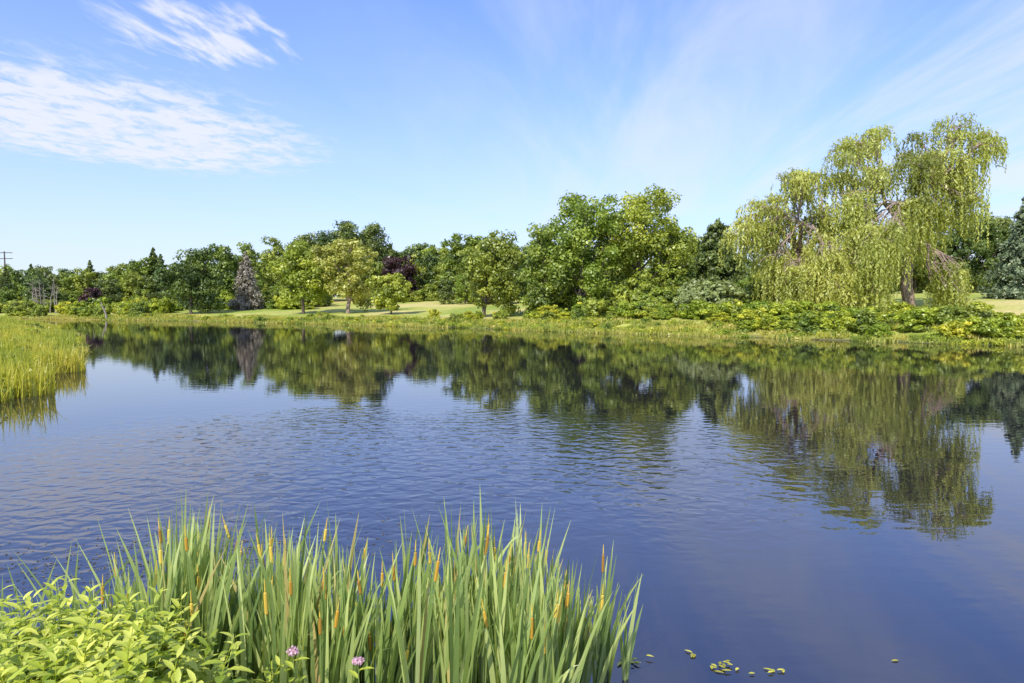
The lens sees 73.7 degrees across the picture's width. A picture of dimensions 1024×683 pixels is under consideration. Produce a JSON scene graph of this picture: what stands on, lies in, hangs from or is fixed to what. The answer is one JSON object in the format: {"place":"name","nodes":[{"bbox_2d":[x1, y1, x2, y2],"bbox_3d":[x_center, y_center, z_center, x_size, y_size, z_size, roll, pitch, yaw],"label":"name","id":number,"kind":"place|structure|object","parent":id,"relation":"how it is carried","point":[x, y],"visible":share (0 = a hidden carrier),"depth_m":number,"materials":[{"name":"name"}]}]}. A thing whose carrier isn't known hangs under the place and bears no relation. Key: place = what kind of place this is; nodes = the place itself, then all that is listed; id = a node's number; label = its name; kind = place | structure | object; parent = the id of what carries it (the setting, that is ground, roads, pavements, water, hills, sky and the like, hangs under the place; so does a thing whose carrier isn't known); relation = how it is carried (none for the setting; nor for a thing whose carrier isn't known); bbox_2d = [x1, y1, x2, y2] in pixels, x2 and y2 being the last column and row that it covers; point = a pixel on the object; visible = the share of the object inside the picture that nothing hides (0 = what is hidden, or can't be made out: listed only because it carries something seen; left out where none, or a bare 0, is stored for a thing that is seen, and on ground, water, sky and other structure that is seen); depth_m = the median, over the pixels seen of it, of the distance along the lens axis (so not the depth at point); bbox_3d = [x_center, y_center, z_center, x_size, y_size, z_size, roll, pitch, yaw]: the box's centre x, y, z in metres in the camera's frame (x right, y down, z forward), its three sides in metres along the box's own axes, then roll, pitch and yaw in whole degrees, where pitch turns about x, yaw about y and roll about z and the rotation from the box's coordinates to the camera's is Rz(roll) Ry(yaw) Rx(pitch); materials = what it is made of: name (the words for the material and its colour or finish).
{"place":"outdoors","nodes":[
{"label":"outdoors","id":0,"kind":"place"},
{"bbox_2d":[0,507,461,603],"bbox_3d":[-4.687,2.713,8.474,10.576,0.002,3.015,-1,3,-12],"label":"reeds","id":1,"kind":"object","parent":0,"point":[148,561],"visible":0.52,"depth_m":8.53,"materials":[{"name":"green plant"}]},
{"bbox_2d":[0,319,1023,682],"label":"pond water","id":2,"kind":"structure","parent":0,"point":[824,511],"depth_m":12.93,"materials":[{"name":"blue liquid"}]},
{"bbox_2d":[617,650,897,673],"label":"floating leaves","id":3,"kind":"object","parent":2,"relation":"on","point":[694,655],"visible":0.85,"depth_m":6.00,"materials":[{"name":"green plant"}]},
{"bbox_2d":[0,290,1023,344],"bbox_3d":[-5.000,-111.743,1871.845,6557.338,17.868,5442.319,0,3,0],"label":"ground","id":4,"kind":"structure","parent":0,"point":[337,306],"depth_m":116.68,"materials":[{"name":"green plant"}]},
{"bbox_2d":[0,251,12,266],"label":"utility pole","id":5,"kind":"object","parent":4,"relation":"on","point":[4,252],"visible":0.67,"depth_m":186.90,"materials":[{"name":"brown wood"}]},
{"bbox_2d":[29,277,58,312],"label":"dead tree snags","id":6,"kind":"object","parent":4,"relation":"on","point":[40,298],"visible":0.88,"depth_m":141.62,"materials":[{"name":"grey wood"}]},
{"bbox_2d":[0,315,91,402],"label":"reeds","id":7,"kind":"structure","parent":4,"relation":"on","point":[31,362],"depth_m":31.00,"materials":[{"name":"green plant"}]},
{"bbox_2d":[77,287,102,301],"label":"copper beech tree","id":8,"kind":"object","parent":4,"relation":"on","point":[93,292],"visible":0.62,"depth_m":144.78,"materials":[{"name":"purple plant"}]},
{"bbox_2d":[0,575,308,682],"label":"leafy bush","id":9,"kind":"object","parent":4,"relation":"on","point":[65,655],"visible":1,"depth_m":3.90,"materials":[{"name":"green plant"}]},
{"bbox_2d":[153,247,227,313],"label":"round maple tree","id":10,"kind":"object","parent":4,"relation":"on","point":[192,284],"visible":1,"depth_m":126.31,"materials":[{"name":"green plant"}]},
{"bbox_2d":[205,243,240,295],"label":"birch tree","id":11,"kind":"object","parent":4,"relation":"on","point":[226,260],"visible":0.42,"depth_m":148.38,"materials":[{"name":"green plant"}]},
{"bbox_2d":[225,251,264,310],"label":"dead spruce tree","id":12,"kind":"object","parent":4,"relation":"on","point":[245,281],"visible":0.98,"depth_m":136.51,"materials":[{"name":"grey plant"}]},
{"bbox_2d":[230,249,266,288],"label":"birch tree","id":13,"kind":"object","parent":4,"relation":"on","point":[258,275],"visible":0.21,"depth_m":154.78,"materials":[{"name":"green plant"}]},
{"bbox_2d":[236,241,265,290],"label":"birch tree","id":14,"kind":"object","parent":4,"relation":"on","point":[244,247],"visible":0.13,"depth_m":166.47,"materials":[{"name":"green plant"}]},
{"bbox_2d":[258,236,285,291],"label":"birch tree","id":15,"kind":"object","parent":4,"relation":"on","point":[270,277],"visible":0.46,"depth_m":162.96,"materials":[{"name":"green plant"}]},
{"bbox_2d":[285,645,309,682],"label":"pink wildflower","id":16,"kind":"object","parent":4,"relation":"on","point":[294,650],"visible":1,"depth_m":4.12,"materials":[{"name":"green plant"}]},
{"bbox_2d":[281,233,319,277],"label":"white pine tree","id":17,"kind":"object","parent":4,"relation":"on","point":[310,241],"visible":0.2,"depth_m":163.03,"materials":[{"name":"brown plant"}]},
{"bbox_2d":[266,240,341,313],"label":"maple tree","id":18,"kind":"object","parent":4,"relation":"on","point":[304,282],"visible":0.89,"depth_m":117.61,"materials":[{"name":"green plant"}]},
{"bbox_2d":[0,492,642,682],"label":"cattails","id":19,"kind":"object","parent":4,"relation":"on","point":[514,622],"visible":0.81,"depth_m":4.90,"materials":[{"name":"green plant"}]},
{"bbox_2d":[310,229,345,298],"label":"white pine tree","id":20,"kind":"object","parent":4,"relation":"on","point":[324,238],"visible":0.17,"depth_m":167.66,"materials":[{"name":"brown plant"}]},
{"bbox_2d":[311,237,378,313],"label":"linden tree","id":21,"kind":"object","parent":4,"relation":"on","point":[353,283],"visible":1,"depth_m":114.70,"materials":[{"name":"green plant"}]},
{"bbox_2d":[331,220,370,299],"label":"white pine tree","id":22,"kind":"object","parent":4,"relation":"on","point":[347,230],"visible":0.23,"depth_m":166.53,"materials":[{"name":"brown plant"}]},
{"bbox_2d":[348,656,372,682],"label":"pink wildflower","id":23,"kind":"object","parent":4,"relation":"on","point":[357,660],"visible":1,"depth_m":4.12,"materials":[{"name":"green plant"}]},
{"bbox_2d":[358,221,394,276],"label":"white pine tree","id":24,"kind":"object","parent":4,"relation":"on","point":[377,244],"visible":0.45,"depth_m":168.85,"materials":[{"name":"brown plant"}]},
{"bbox_2d":[365,272,411,313],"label":"round tree","id":25,"kind":"object","parent":4,"relation":"on","point":[397,288],"visible":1,"depth_m":108.67,"materials":[{"name":"green plant"}]},
{"bbox_2d":[381,254,420,301],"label":"copper beech tree","id":26,"kind":"object","parent":4,"relation":"on","point":[408,272],"visible":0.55,"depth_m":155.52,"materials":[{"name":"purple plant"}]},
{"bbox_2d":[439,233,486,301],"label":"ash tree","id":27,"kind":"object","parent":4,"relation":"on","point":[456,245],"visible":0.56,"depth_m":146.49,"materials":[{"name":"green plant"}]},
{"bbox_2d":[460,229,525,316],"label":"oak tree","id":28,"kind":"object","parent":4,"relation":"on","point":[493,285],"visible":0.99,"depth_m":96.16,"materials":[{"name":"green plant"}]},
{"bbox_2d":[0,240,988,307],"bbox_3d":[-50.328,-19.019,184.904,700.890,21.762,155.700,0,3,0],"label":"distant tree line","id":29,"kind":"object","parent":4,"relation":"on","point":[116,283],"visible":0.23,"depth_m":157.34,"materials":[{"name":"green plant"}]},
{"bbox_2d":[0,272,1023,340],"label":"shoreline shrubs","id":30,"kind":"object","parent":4,"relation":"on","point":[682,297],"visible":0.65,"depth_m":77.11,"materials":[{"name":"green plant"}]},
{"bbox_2d":[513,252,546,309],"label":"oak tree","id":31,"kind":"object","parent":4,"relation":"on","point":[523,292],"visible":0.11,"depth_m":104.29,"materials":[{"name":"green plant"}]},
{"bbox_2d":[516,222,573,309],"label":"elm tree","id":32,"kind":"object","parent":4,"relation":"on","point":[540,291],"visible":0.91,"depth_m":89.65,"materials":[{"name":"green plant"}]},
{"bbox_2d":[528,190,638,304],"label":"maple tree","id":33,"kind":"object","parent":4,"relation":"on","point":[586,261],"visible":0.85,"depth_m":90.46,"materials":[{"name":"green plant"}]},
{"bbox_2d":[589,183,696,288],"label":"maple tree","id":34,"kind":"object","parent":4,"relation":"on","point":[640,214],"visible":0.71,"depth_m":91.42,"materials":[{"name":"green plant"}]},
{"bbox_2d":[648,218,698,281],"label":"elm tree","id":35,"kind":"object","parent":4,"relation":"on","point":[691,271],"visible":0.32,"depth_m":95.23,"materials":[{"name":"green plant"}]},
{"bbox_2d":[679,226,700,274],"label":"hickory tree","id":36,"kind":"object","parent":4,"relation":"on","point":[690,234],"visible":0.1,"depth_m":127.86,"materials":[{"name":"green plant"}]},
{"bbox_2d":[690,217,750,282],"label":"spruce tree","id":37,"kind":"object","parent":4,"relation":"on","point":[706,262],"visible":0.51,"depth_m":101.73,"materials":[{"name":"green plant"}]},
{"bbox_2d":[717,167,863,311],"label":"weeping willow tree","id":38,"kind":"object","parent":4,"relation":"on","point":[799,284],"visible":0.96,"depth_m":73.24,"materials":[{"name":"green plant"}]},
{"bbox_2d":[816,110,1009,313],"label":"weeping willow tree","id":39,"kind":"object","parent":4,"relation":"on","point":[882,251],"visible":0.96,"depth_m":71.31,"materials":[{"name":"green plant"}]},
{"bbox_2d":[892,233,956,293],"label":"dark oak tree","id":40,"kind":"object","parent":4,"relation":"on","point":[919,285],"visible":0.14,"depth_m":109.77,"materials":[{"name":"green plant"}]},
{"bbox_2d":[930,210,1009,292],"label":"dark oak tree","id":41,"kind":"object","parent":4,"relation":"on","point":[965,250],"visible":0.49,"depth_m":107.22,"materials":[{"name":"green plant"}]},
{"bbox_2d":[970,214,1013,287],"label":"dark oak tree","id":42,"kind":"object","parent":4,"relation":"on","point":[1007,221],"visible":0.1,"depth_m":109.65,"materials":[{"name":"green plant"}]},
{"bbox_2d":[973,197,1023,299],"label":"blue spruce tree","id":43,"kind":"object","parent":4,"relation":"on","point":[1008,274],"visible":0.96,"depth_m":85.12,"materials":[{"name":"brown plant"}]},
{"bbox_2d":[0,0,1023,281],"label":"sky","id":44,"kind":"structure","parent":0,"point":[128,128],"materials":[{"name":"blue"}]},
{"bbox_2d":[1,312,1023,350],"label":"grass","id":45,"kind":"structure","parent":0,"point":[672,327],"depth_m":74.90,"materials":[{"name":"green plant"}]}
]}

